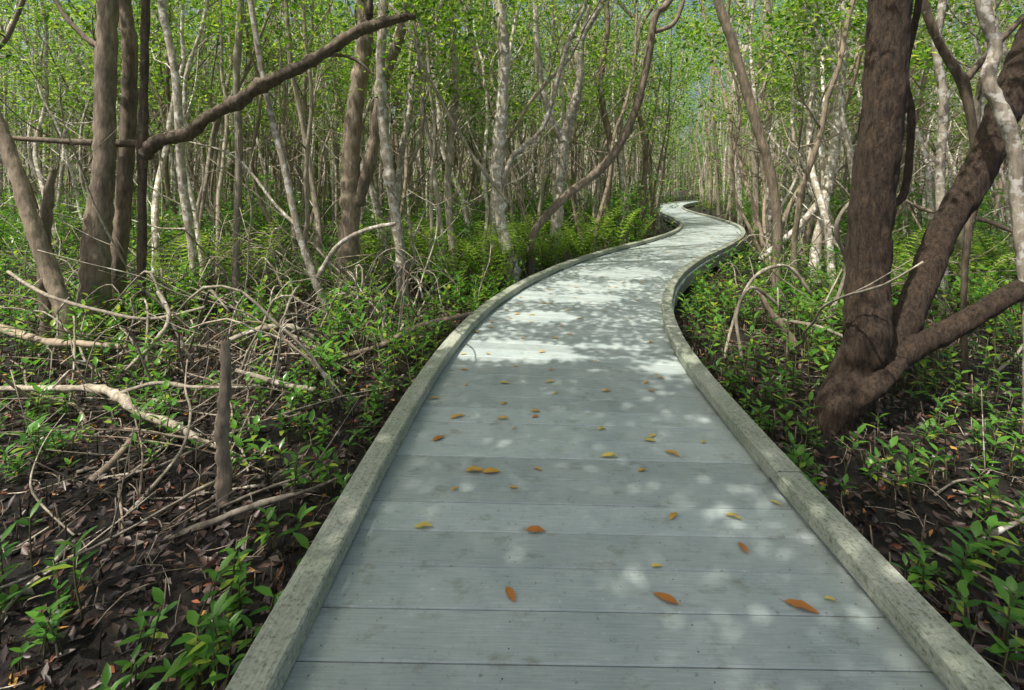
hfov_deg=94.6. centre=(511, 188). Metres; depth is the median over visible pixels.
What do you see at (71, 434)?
mangrove seedling
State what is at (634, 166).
mangrove tree
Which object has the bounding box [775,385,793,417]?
mangrove seedling
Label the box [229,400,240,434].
mangrove seedling
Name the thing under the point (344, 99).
mangrove tree
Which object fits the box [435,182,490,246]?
mangrove sapling
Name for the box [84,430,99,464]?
mangrove seedling
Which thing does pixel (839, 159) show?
mangrove tree
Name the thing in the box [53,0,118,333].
mangrove tree
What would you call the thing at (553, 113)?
mangrove tree
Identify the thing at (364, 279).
arching root
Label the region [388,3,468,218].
mangrove tree
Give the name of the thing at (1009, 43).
mangrove tree
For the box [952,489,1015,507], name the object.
fallen branch
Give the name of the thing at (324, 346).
arching root
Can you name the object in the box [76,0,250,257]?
mangrove tree
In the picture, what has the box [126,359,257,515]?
fallen branch
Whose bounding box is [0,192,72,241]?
mangrove sapling
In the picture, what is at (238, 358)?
fallen branch
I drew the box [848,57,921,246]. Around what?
mangrove tree
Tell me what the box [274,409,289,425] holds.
mangrove seedling
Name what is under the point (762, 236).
arching root
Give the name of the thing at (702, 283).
undergrowth
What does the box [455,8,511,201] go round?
mangrove tree
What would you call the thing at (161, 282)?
arching root
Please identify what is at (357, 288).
arching root
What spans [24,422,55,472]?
mangrove seedling
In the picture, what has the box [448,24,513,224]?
mangrove tree
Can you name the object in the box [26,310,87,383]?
arching root
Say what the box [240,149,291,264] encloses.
fallen branch
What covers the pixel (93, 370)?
arching root
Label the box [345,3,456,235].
mangrove tree
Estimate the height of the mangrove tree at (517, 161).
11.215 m
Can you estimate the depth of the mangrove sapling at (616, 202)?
15.15 m
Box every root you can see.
[0,294,78,339]
[0,307,38,316]
[25,279,88,329]
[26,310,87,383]
[43,345,52,384]
[49,297,70,365]
[52,369,100,397]
[57,258,73,270]
[60,355,94,382]
[64,230,79,258]
[68,316,81,405]
[80,284,122,303]
[84,324,156,391]
[89,312,201,362]
[94,299,152,340]
[101,314,137,355]
[106,343,233,360]
[113,271,194,314]
[118,270,197,372]
[119,287,142,361]
[127,249,177,267]
[136,299,148,380]
[138,348,171,392]
[150,294,248,308]
[155,256,226,313]
[162,244,197,294]
[165,327,188,393]
[176,285,343,407]
[179,294,190,330]
[184,290,229,360]
[185,292,255,342]
[189,318,344,386]
[197,258,243,341]
[199,261,275,287]
[204,320,346,399]
[213,250,281,303]
[217,268,227,305]
[227,292,255,338]
[228,271,257,295]
[235,295,307,391]
[240,232,304,276]
[240,342,361,377]
[241,335,281,376]
[244,280,302,378]
[245,328,339,389]
[247,247,311,285]
[251,257,289,318]
[254,244,278,326]
[260,339,366,365]
[261,294,287,337]
[263,228,281,287]
[268,317,303,375]
[269,325,295,398]
[270,285,287,323]
[271,301,361,338]
[273,286,317,393]
[280,279,356,302]
[280,313,326,354]
[295,300,346,312]
[307,286,385,306]
[308,289,339,324]
[313,292,345,347]
[323,267,355,313]
[333,264,387,298]
[337,255,446,316]
[343,291,378,315]
[348,248,422,315]
[352,265,362,337]
[356,264,376,320]
[358,256,442,342]
[364,270,461,311]
[365,331,380,364]
[368,251,396,298]
[379,301,386,358]
[379,357,408,372]
[383,267,429,336]
[389,3,512,206]
[395,277,423,352]
[401,261,408,319]
[403,272,409,311]
[406,299,420,353]
[408,0,442,165]
[411,282,441,329]
[414,269,446,316]
[418,274,504,298]
[477,244,501,306]
[715,263,744,283]
[724,264,812,357]
[728,261,738,288]
[734,286,780,364]
[735,234,801,276]
[777,287,788,362]
[782,259,832,293]
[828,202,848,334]
[891,283,951,314]
[892,264,941,319]
[925,296,951,328]
[933,314,1022,364]
[948,261,971,281]
[987,343,1022,377]
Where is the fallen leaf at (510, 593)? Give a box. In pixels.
[505,585,514,601]
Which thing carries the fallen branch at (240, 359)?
on the ground
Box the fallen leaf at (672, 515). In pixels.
[669,512,676,519]
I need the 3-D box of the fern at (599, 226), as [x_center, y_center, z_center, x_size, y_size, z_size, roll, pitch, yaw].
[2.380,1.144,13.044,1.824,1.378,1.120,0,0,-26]
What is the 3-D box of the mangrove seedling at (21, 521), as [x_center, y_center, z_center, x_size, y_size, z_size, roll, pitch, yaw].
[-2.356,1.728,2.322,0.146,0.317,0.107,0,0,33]
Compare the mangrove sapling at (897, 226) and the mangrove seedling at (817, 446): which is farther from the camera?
the mangrove sapling at (897, 226)
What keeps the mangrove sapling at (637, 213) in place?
on the ground
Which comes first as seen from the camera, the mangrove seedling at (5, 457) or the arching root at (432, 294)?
the mangrove seedling at (5, 457)
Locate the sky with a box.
[2,0,1023,189]
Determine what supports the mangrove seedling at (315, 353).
on the ground
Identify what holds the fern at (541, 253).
on the ground
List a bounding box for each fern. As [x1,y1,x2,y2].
[146,234,207,292]
[197,219,286,293]
[337,220,402,271]
[359,225,428,280]
[372,214,438,268]
[386,224,454,288]
[415,230,485,284]
[416,238,466,272]
[443,228,524,293]
[444,230,490,266]
[456,233,512,278]
[472,221,534,288]
[474,216,545,275]
[490,215,552,274]
[505,211,585,270]
[509,218,550,257]
[523,227,572,268]
[524,226,577,261]
[561,212,620,255]
[561,224,605,257]
[568,207,619,251]
[582,208,639,247]
[621,218,653,241]
[890,229,925,281]
[891,247,915,302]
[892,230,977,265]
[948,247,1014,290]
[971,230,1015,283]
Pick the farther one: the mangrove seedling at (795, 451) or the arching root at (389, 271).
the arching root at (389, 271)
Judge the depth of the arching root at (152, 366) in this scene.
4.53 m
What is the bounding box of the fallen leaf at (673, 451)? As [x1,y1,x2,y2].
[666,450,678,455]
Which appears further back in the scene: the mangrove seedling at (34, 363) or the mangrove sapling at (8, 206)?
the mangrove sapling at (8, 206)
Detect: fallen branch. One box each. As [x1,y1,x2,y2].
[0,203,211,285]
[0,211,37,297]
[0,216,68,286]
[0,236,77,289]
[0,237,78,274]
[0,304,217,350]
[0,314,159,358]
[0,323,127,348]
[0,373,78,404]
[0,383,272,475]
[0,384,215,449]
[0,388,142,391]
[0,388,183,460]
[0,394,288,417]
[0,399,115,438]
[0,402,213,436]
[0,427,236,588]
[0,439,103,446]
[1,491,155,619]
[4,322,139,384]
[6,270,205,319]
[10,259,35,277]
[10,347,87,422]
[10,370,74,535]
[13,269,38,317]
[16,503,82,548]
[20,321,68,357]
[28,458,123,536]
[38,238,297,352]
[43,387,142,494]
[46,439,183,473]
[48,374,201,415]
[53,223,62,258]
[56,461,133,484]
[59,83,206,341]
[61,224,83,273]
[61,383,233,515]
[75,157,180,271]
[76,331,257,371]
[79,300,122,388]
[81,365,170,457]
[89,438,133,483]
[95,204,261,318]
[95,291,170,348]
[99,385,395,479]
[100,361,173,401]
[108,357,244,489]
[120,381,259,393]
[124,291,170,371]
[124,389,244,445]
[125,302,178,332]
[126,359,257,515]
[128,230,187,267]
[128,263,255,320]
[139,398,196,402]
[142,321,236,349]
[144,311,218,361]
[146,474,257,558]
[149,172,245,275]
[150,328,233,430]
[154,388,250,414]
[154,401,290,498]
[155,390,255,427]
[159,477,336,542]
[161,231,303,288]
[169,220,282,290]
[184,225,290,322]
[190,282,356,363]
[193,396,359,520]
[194,344,291,395]
[195,390,284,471]
[195,428,266,475]
[200,327,267,382]
[204,204,272,287]
[206,221,232,279]
[209,344,279,377]
[210,201,230,303]
[210,212,369,311]
[213,189,257,267]
[215,239,296,325]
[218,330,362,360]
[229,225,292,308]
[229,324,316,341]
[234,130,254,328]
[235,368,316,391]
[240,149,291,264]
[241,364,249,437]
[248,257,292,285]
[248,335,372,368]
[252,227,293,274]
[264,247,299,301]
[268,284,317,349]
[270,212,340,289]
[274,219,311,284]
[278,199,338,292]
[288,312,324,354]
[289,209,366,252]
[299,320,374,347]
[305,299,371,327]
[310,148,358,268]
[310,242,387,317]
[329,199,483,284]
[331,257,426,332]
[331,270,402,340]
[331,310,430,375]
[338,312,472,360]
[343,315,407,364]
[348,325,380,379]
[373,229,465,292]
[376,235,439,300]
[381,202,417,282]
[386,185,440,337]
[387,190,458,348]
[403,215,470,286]
[407,223,418,263]
[408,168,472,244]
[413,270,460,322]
[425,229,512,284]
[506,197,557,263]
[520,193,538,271]
[566,202,584,258]
[736,223,834,315]
[750,233,846,298]
[755,290,797,348]
[757,200,847,276]
[764,266,1015,317]
[771,203,803,286]
[779,155,810,284]
[781,318,842,337]
[784,259,923,352]
[805,140,968,346]
[892,219,1010,294]
[896,192,923,233]
[905,199,1012,233]
[926,548,1023,595]
[933,388,993,495]
[949,202,1012,295]
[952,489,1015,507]
[977,516,1023,541]
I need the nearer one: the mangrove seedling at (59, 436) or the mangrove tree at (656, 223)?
the mangrove seedling at (59, 436)
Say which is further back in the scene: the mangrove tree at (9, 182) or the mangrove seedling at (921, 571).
the mangrove tree at (9, 182)
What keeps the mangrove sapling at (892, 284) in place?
on the ground
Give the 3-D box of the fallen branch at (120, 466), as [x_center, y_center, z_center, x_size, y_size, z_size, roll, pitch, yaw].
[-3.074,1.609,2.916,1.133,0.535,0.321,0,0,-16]
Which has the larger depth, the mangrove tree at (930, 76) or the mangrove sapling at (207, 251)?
the mangrove tree at (930, 76)
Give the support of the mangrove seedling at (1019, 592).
on the ground
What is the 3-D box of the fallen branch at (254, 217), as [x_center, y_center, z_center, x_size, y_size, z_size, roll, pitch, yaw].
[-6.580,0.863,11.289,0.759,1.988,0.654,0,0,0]
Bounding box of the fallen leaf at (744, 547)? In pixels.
[738,542,747,553]
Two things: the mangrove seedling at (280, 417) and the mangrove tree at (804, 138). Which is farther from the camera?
the mangrove tree at (804, 138)
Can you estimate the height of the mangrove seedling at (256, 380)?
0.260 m
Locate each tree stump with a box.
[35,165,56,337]
[214,329,232,507]
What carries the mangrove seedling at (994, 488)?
on the ground
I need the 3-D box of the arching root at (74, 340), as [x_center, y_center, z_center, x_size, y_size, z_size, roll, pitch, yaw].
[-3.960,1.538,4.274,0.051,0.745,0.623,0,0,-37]
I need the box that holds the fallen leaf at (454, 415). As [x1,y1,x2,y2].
[448,414,464,418]
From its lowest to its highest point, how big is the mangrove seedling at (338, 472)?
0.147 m
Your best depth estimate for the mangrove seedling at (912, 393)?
3.97 m
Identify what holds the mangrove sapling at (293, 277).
on the ground
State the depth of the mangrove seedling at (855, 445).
3.08 m
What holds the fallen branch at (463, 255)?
on the ground
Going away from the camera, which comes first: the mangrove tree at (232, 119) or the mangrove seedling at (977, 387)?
the mangrove seedling at (977, 387)
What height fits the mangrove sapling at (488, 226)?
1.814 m
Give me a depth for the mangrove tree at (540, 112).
24.10 m
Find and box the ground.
[0,190,1023,689]
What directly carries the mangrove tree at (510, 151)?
on the ground
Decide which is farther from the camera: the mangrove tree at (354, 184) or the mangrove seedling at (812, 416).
the mangrove tree at (354, 184)
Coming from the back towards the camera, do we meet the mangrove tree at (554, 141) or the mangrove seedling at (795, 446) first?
the mangrove tree at (554, 141)
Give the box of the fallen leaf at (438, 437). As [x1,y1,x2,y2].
[432,435,444,440]
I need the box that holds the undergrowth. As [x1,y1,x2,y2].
[0,218,1022,396]
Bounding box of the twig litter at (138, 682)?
[0,278,1023,689]
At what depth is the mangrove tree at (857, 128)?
24.18 m
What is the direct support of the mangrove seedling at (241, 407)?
on the ground
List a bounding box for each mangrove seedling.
[0,398,11,428]
[0,431,16,456]
[0,443,15,472]
[0,522,24,592]
[0,567,35,613]
[3,450,31,486]
[3,455,29,481]
[5,370,23,394]
[5,384,33,408]
[7,418,56,462]
[7,438,28,451]
[9,641,35,670]
[14,425,40,472]
[15,411,47,434]
[15,498,42,573]
[19,385,51,429]
[20,414,48,448]
[21,600,70,659]
[24,378,52,403]
[24,382,50,410]
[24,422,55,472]
[25,358,46,382]
[25,595,73,660]
[29,537,70,602]
[32,422,64,452]
[34,383,54,418]
[41,525,99,622]
[42,561,90,614]
[43,425,71,463]
[51,427,70,461]
[53,391,74,417]
[56,430,81,451]
[58,458,81,482]
[66,352,81,379]
[66,413,90,465]
[68,380,79,405]
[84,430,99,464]
[85,356,123,386]
[92,663,131,689]
[100,406,124,442]
[110,678,121,689]
[114,587,180,689]
[115,377,136,404]
[122,433,160,467]
[125,368,144,397]
[125,393,147,418]
[125,397,144,432]
[126,607,167,654]
[127,352,144,383]
[130,399,152,462]
[136,386,168,412]
[138,387,158,402]
[138,399,166,439]
[143,651,186,689]
[146,378,180,412]
[148,379,181,428]
[149,395,179,452]
[149,679,162,689]
[152,371,171,395]
[161,610,219,689]
[168,412,185,439]
[183,551,236,656]
[184,384,199,406]
[186,588,230,678]
[188,438,202,458]
[191,631,231,689]
[200,372,215,404]
[201,653,245,689]
[202,592,238,631]
[209,609,242,671]
[212,617,242,666]
[218,536,252,610]
[224,569,253,625]
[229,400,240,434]
[229,400,248,424]
[229,419,246,448]
[229,435,243,468]
[230,549,250,583]
[231,435,253,474]
[235,411,247,435]
[237,585,283,651]
[240,373,268,418]
[242,415,267,459]
[243,440,274,472]
[245,415,258,446]
[250,378,269,403]
[253,506,284,551]
[254,506,276,554]
[268,438,287,466]
[271,413,295,440]
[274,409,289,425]
[276,502,319,551]
[278,371,301,409]
[280,364,302,400]
[280,444,312,512]
[280,458,302,489]
[283,413,306,442]
[284,395,298,422]
[288,385,303,411]
[289,364,303,382]
[292,380,309,405]
[293,412,310,442]
[293,532,308,565]
[295,380,316,413]
[297,466,324,496]
[298,355,318,397]
[298,409,318,445]
[305,446,325,483]
[306,350,317,394]
[311,418,331,452]
[313,446,346,494]
[314,413,332,433]
[316,373,330,409]
[317,392,329,413]
[324,355,343,387]
[329,473,352,502]
[336,468,346,493]
[336,472,349,486]
[337,375,347,392]
[341,434,357,455]
[344,384,355,415]
[346,427,364,449]
[347,395,357,415]
[351,366,363,394]
[354,429,369,447]
[358,401,371,427]
[361,415,368,434]
[362,414,382,434]
[365,383,383,416]
[369,372,392,408]
[369,402,380,418]
[378,370,395,409]
[382,355,402,397]
[403,372,413,385]
[710,357,738,396]
[719,350,735,387]
[719,369,733,392]
[732,374,747,396]
[734,382,744,400]
[737,356,753,386]
[737,387,753,405]
[738,398,749,412]
[745,388,756,409]
[749,398,769,427]
[753,366,774,392]
[755,405,783,436]
[758,377,774,405]
[761,385,779,407]
[774,376,785,406]
[775,382,790,423]
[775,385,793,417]
[776,410,800,442]
[781,431,815,472]
[784,445,811,480]
[785,367,801,396]
[787,449,806,463]
[788,438,806,474]
[790,378,805,398]
[790,401,814,445]
[792,421,817,451]
[794,414,819,439]
[795,456,823,474]
[800,391,821,436]
[803,473,823,484]
[805,461,827,496]
[808,430,824,451]
[810,373,825,388]
[816,352,830,371]
[831,474,858,506]
[834,436,848,473]
[844,436,869,474]
[850,423,888,481]
[861,450,892,501]
[862,413,889,455]
[873,436,908,474]
[883,460,916,513]
[888,534,939,593]
[892,443,918,514]
[900,533,949,583]
[902,442,955,491]
[904,390,926,411]
[906,425,932,465]
[910,546,935,597]
[914,448,949,483]
[916,381,936,402]
[916,420,934,455]
[919,424,937,449]
[927,417,937,443]
[928,419,954,467]
[929,406,943,437]
[931,395,947,429]
[933,398,955,438]
[935,454,954,481]
[939,367,971,400]
[940,414,958,435]
[941,527,996,597]
[941,579,966,623]
[948,394,967,429]
[949,583,982,639]
[950,381,963,396]
[950,520,1022,575]
[951,374,965,391]
[953,438,972,468]
[959,483,982,509]
[962,391,977,411]
[962,510,1020,555]
[964,418,990,433]
[964,421,981,457]
[965,386,986,403]
[966,461,998,488]
[969,424,984,456]
[969,435,1009,470]
[970,382,997,415]
[971,479,1008,529]
[974,347,995,382]
[974,384,985,404]
[975,374,1010,400]
[980,414,1010,457]
[981,633,1023,677]
[982,391,1021,430]
[982,533,1006,561]
[983,576,1023,641]
[984,418,1002,444]
[985,480,1023,531]
[986,575,1023,671]
[988,368,1008,402]
[988,573,1023,611]
[998,430,1023,476]
[999,381,1019,399]
[999,407,1023,438]
[1000,418,1012,435]
[1002,430,1023,475]
[1006,530,1023,563]
[1013,497,1023,526]
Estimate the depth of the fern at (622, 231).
12.93 m
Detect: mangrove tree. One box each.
[0,0,62,223]
[0,0,65,190]
[0,0,90,188]
[0,0,90,200]
[0,0,91,254]
[0,0,118,245]
[0,0,119,257]
[0,0,138,220]
[0,5,71,233]
[0,8,48,206]
[0,11,43,232]
[0,36,36,234]
[0,52,77,198]
[0,63,39,228]
[0,109,76,339]
[2,0,135,229]
[3,0,41,210]
[3,3,91,227]
[3,5,93,210]
[3,45,30,220]
[5,1,157,233]
[12,0,120,249]
[12,0,415,325]
[14,0,138,321]
[17,0,198,253]
[18,0,94,207]
[18,22,90,180]
[21,0,180,224]
[26,7,84,171]
[29,0,174,202]
[33,13,159,157]
[34,17,89,222]
[42,0,196,227]
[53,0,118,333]
[59,0,277,286]
[61,0,234,261]
[62,0,191,252]
[62,2,190,241]
[73,1,232,248]
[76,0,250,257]
[76,0,284,214]
[78,0,171,153]
[82,0,214,291]
[117,16,200,204]
[118,0,251,246]
[132,0,229,239]
[133,0,207,209]
[135,0,205,294]
[135,71,174,213]
[138,0,258,168]
[139,0,253,255]
[148,2,215,130]
[150,0,236,235]
[151,0,346,255]
[156,3,230,193]
[157,10,233,229]
[158,56,228,221]
[166,2,245,239]
[170,71,220,214]
[173,0,290,235]
[182,0,304,306]
[187,0,314,208]
[188,28,266,214]
[189,0,395,320]
[191,0,290,271]
[203,1,310,245]
[206,3,283,230]
[206,67,266,201]
[209,0,389,297]
[209,4,291,199]
[213,29,282,236]
[214,0,342,278]
[217,0,346,253]
[218,1,318,257]
[224,0,325,200]
[230,61,277,219]
[231,41,310,213]
[233,0,363,250]
[241,1,344,234]
[241,10,317,202]
[243,36,331,233]
[246,0,301,210]
[261,0,330,217]
[261,3,345,231]
[263,0,352,239]
[265,0,345,193]
[269,88,320,203]
[271,15,353,185]
[273,0,367,153]
[276,1,392,236]
[278,39,347,198]
[283,9,348,232]
[287,0,443,207]
[289,3,351,214]
[293,1,348,194]
[295,0,479,278]
[301,1,414,154]
[304,0,497,290]
[309,0,464,222]
[315,0,422,267]
[316,43,379,186]
[316,69,391,234]
[317,0,442,242]
[319,0,393,177]
[321,0,527,289]
[321,16,379,166]
[323,0,401,246]
[323,0,403,242]
[327,4,413,234]
[328,0,471,258]
[330,1,471,231]
[332,0,490,298]
[336,0,495,306]
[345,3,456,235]
[353,0,508,307]
[364,2,435,214]
[365,5,413,200]
[367,3,468,245]
[367,8,424,226]
[375,4,475,238]
[386,7,460,239]
[386,8,520,219]
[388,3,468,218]
[391,0,587,286]
[391,37,446,219]
[391,59,442,190]
[392,14,464,223]
[399,1,490,239]
[400,29,470,232]
[402,0,497,237]
[408,27,491,225]
[410,100,443,213]
[414,0,533,255]
[419,0,568,288]
[424,0,540,221]
[424,4,509,226]
[424,18,484,196]
[427,32,490,195]
[435,32,492,199]
[437,0,637,259]
[443,41,526,171]
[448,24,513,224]
[451,54,497,222]
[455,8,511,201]
[456,0,514,229]
[456,0,563,240]
[457,0,559,266]
[460,0,550,217]
[461,57,543,223]
[462,42,491,201]
[470,2,551,222]
[471,0,550,219]
[473,0,589,234]
[473,62,516,216]
[480,1,570,238]
[481,1,562,222]
[485,0,578,251]
[495,0,623,238]
[495,1,574,222]
[510,0,577,203]
[511,0,682,259]
[512,17,556,181]
[514,0,619,241]
[514,1,647,210]
[515,43,572,197]
[518,0,621,227]
[521,16,585,232]
[521,32,565,224]
[526,0,642,237]
[526,0,684,276]
[533,0,606,267]
[537,0,623,231]
[537,57,605,219]
[538,44,586,200]
[543,0,604,220]
[543,0,629,228]
[549,38,626,225]
[553,24,634,228]
[562,0,634,247]
[565,6,647,219]
[565,12,686,234]
[568,34,625,229]
[569,43,616,224]
[573,0,668,225]
[577,0,659,243]
[581,0,690,240]
[584,32,631,220]
[592,0,692,204]
[598,16,646,195]
[605,19,640,225]
[615,1,714,236]
[621,41,659,222]
[623,18,672,229]
[627,0,710,233]
[630,0,709,225]
[632,0,720,236]
[636,0,782,290]
[638,0,706,220]
[652,17,726,228]
[658,0,791,281]
[669,0,748,226]
[681,0,810,263]
[682,0,925,257]
[690,2,713,204]
[697,81,750,220]
[701,0,866,252]
[710,28,774,214]
[722,0,858,202]
[723,3,783,222]
[724,0,825,215]
[729,0,810,224]
[735,0,864,244]
[737,0,857,241]
[737,0,863,240]
[740,0,858,292]
[743,1,830,228]
[743,6,829,211]
[744,17,805,201]
[745,0,956,275]
[749,1,809,191]
[750,0,944,291]
[755,2,852,206]
[758,0,960,282]
[762,1,921,172]
[763,0,943,266]
[768,0,866,253]
[771,0,924,265]
[774,55,848,230]
[778,10,852,229]
[779,62,848,214]
[783,73,861,174]
[786,0,863,231]
[792,0,960,195]
[795,0,865,258]
[808,0,1023,435]
[825,2,960,195]
[825,6,863,214]
[837,39,859,210]
[838,29,927,178]
[839,0,1001,315]
[839,27,947,156]
[845,4,969,191]
[846,0,968,220]
[847,7,975,235]
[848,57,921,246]
[849,0,990,264]
[850,1,973,192]
[851,0,1020,286]
[854,5,969,203]
[855,25,967,189]
[856,0,1016,220]
[858,7,976,278]
[860,3,1002,232]
[864,21,981,234]
[901,10,961,229]
[910,0,1023,244]
[911,0,1023,268]
[911,2,982,243]
[913,0,976,234]
[913,6,1023,252]
[915,15,1005,233]
[918,2,1002,247]
[921,0,1023,382]
[928,30,1020,204]
[930,0,1018,236]
[930,0,1023,216]
[932,13,1020,162]
[950,92,1020,235]
[951,41,1020,222]
[953,0,1020,138]
[974,0,1023,431]
[996,0,1023,229]
[996,0,1023,242]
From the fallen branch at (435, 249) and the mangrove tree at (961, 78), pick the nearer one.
the mangrove tree at (961, 78)
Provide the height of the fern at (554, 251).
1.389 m
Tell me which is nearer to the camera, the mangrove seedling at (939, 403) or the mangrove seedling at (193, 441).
the mangrove seedling at (193, 441)
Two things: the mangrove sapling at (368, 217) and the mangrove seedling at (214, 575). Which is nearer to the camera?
the mangrove seedling at (214, 575)
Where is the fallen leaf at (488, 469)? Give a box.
[483,467,499,472]
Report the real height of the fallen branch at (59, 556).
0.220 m
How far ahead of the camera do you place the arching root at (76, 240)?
9.74 m
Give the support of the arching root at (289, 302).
on the ground
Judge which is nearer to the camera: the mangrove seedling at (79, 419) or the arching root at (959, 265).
the mangrove seedling at (79, 419)
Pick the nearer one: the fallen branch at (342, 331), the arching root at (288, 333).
the arching root at (288, 333)
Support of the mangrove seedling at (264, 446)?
on the ground
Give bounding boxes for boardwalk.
[225,199,1013,689]
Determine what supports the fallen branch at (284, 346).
on the ground
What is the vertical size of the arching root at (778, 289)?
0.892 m
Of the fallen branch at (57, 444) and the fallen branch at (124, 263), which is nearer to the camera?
the fallen branch at (57, 444)
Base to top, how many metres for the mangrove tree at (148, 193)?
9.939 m
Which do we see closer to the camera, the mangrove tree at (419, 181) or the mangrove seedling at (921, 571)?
the mangrove seedling at (921, 571)
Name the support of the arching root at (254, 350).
on the ground
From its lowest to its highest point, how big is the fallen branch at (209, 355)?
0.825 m
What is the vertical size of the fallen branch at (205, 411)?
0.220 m
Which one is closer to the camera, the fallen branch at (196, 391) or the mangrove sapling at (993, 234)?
the fallen branch at (196, 391)
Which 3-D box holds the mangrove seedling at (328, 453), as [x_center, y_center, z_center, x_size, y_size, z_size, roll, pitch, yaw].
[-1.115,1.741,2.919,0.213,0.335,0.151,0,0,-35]
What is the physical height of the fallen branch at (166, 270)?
1.630 m
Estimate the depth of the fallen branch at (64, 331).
4.22 m
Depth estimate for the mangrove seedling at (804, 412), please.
3.44 m
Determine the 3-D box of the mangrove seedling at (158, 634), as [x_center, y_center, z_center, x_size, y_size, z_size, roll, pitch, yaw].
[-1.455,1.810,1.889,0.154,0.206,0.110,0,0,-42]
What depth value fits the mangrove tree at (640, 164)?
21.50 m
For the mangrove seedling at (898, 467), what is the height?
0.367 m
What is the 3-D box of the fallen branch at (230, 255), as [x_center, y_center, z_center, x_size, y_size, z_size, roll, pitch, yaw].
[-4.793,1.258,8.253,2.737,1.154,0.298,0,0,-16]
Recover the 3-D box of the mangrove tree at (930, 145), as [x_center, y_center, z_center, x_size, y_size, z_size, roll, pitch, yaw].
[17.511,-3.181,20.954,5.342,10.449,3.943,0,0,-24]
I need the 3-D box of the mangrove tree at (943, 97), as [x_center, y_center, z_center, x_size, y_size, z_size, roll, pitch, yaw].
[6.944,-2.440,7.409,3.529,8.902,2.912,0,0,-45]
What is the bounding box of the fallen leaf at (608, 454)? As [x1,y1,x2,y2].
[599,452,618,456]
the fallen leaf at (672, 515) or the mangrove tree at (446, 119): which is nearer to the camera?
the fallen leaf at (672, 515)
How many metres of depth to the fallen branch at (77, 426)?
3.42 m
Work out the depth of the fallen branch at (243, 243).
9.08 m
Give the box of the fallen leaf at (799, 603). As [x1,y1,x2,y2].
[779,598,819,613]
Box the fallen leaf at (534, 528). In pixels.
[525,525,544,531]
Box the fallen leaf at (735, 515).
[726,513,742,519]
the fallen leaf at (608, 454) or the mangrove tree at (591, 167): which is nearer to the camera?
the fallen leaf at (608, 454)
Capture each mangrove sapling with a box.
[0,185,76,248]
[0,187,18,230]
[0,188,85,263]
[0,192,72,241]
[0,195,63,254]
[0,212,82,274]
[4,201,81,243]
[4,207,79,252]
[56,187,78,224]
[68,185,168,242]
[69,177,179,229]
[69,186,204,239]
[74,171,132,239]
[78,166,173,265]
[126,242,151,278]
[131,160,196,259]
[133,196,183,265]
[150,200,242,264]
[164,207,258,277]
[173,200,233,251]
[195,196,231,240]
[208,183,260,250]
[212,167,315,255]
[216,181,247,216]
[221,180,246,233]
[221,180,310,228]
[223,208,280,252]
[224,174,301,233]
[226,175,287,264]
[244,208,311,253]
[250,180,301,226]
[256,202,287,252]
[273,233,334,294]
[287,223,333,249]
[301,184,340,229]
[311,243,361,286]
[313,250,370,308]
[337,195,388,226]
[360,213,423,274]
[363,196,428,234]
[363,211,387,234]
[385,200,424,249]
[401,203,468,268]
[401,205,456,252]
[404,192,443,251]
[405,189,424,223]
[405,235,433,269]
[412,194,444,236]
[418,227,463,303]
[421,162,479,255]
[425,182,464,224]
[429,190,489,237]
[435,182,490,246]
[453,194,549,263]
[453,202,497,259]
[473,210,524,249]
[474,171,550,230]
[479,178,489,224]
[483,190,552,233]
[508,179,566,219]
[517,190,593,229]
[519,186,595,246]
[523,157,587,247]
[564,170,581,226]
[569,177,619,221]
[571,185,652,243]
[576,180,640,228]
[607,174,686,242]
[613,171,648,223]
[631,196,678,223]
[705,202,732,219]
[717,190,750,220]
[720,178,761,228]
[731,184,791,231]
[742,238,814,279]
[751,177,847,232]
[762,194,836,231]
[771,237,839,304]
[776,167,848,251]
[806,210,897,254]
[814,238,914,290]
[830,179,849,245]
[831,173,850,213]
[835,265,905,299]
[840,212,923,237]
[892,210,989,247]
[893,215,1014,282]
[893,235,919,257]
[894,227,920,267]
[895,210,920,240]
[897,159,998,238]
[904,211,1009,253]
[906,202,955,270]
[922,182,1012,260]
[948,252,974,287]
[952,175,1002,237]
[968,208,1011,270]
[970,223,1015,281]
[979,214,1013,253]
[980,177,1007,235]
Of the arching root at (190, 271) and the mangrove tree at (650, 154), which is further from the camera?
the mangrove tree at (650, 154)
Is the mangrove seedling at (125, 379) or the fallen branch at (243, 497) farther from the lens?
the mangrove seedling at (125, 379)
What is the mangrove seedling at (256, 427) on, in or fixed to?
on the ground
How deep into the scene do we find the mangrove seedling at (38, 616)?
1.86 m
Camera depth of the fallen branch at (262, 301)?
5.12 m
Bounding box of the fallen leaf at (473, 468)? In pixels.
[462,466,483,470]
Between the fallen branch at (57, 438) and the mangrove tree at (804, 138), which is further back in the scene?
the mangrove tree at (804, 138)
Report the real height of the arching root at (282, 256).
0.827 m
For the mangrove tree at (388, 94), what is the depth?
14.77 m
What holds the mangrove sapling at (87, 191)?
on the ground
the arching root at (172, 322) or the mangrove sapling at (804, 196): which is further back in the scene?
the mangrove sapling at (804, 196)
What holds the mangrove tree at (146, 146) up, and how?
on the ground
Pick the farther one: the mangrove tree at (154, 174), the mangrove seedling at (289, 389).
the mangrove tree at (154, 174)
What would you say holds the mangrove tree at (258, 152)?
on the ground
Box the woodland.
[0,0,1023,234]
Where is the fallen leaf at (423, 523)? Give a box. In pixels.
[415,521,432,526]
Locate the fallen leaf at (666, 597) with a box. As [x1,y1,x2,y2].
[653,592,679,604]
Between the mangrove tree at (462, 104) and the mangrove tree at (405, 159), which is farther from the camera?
the mangrove tree at (462, 104)
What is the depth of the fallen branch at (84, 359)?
4.65 m
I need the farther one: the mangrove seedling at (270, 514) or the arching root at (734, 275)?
the arching root at (734, 275)

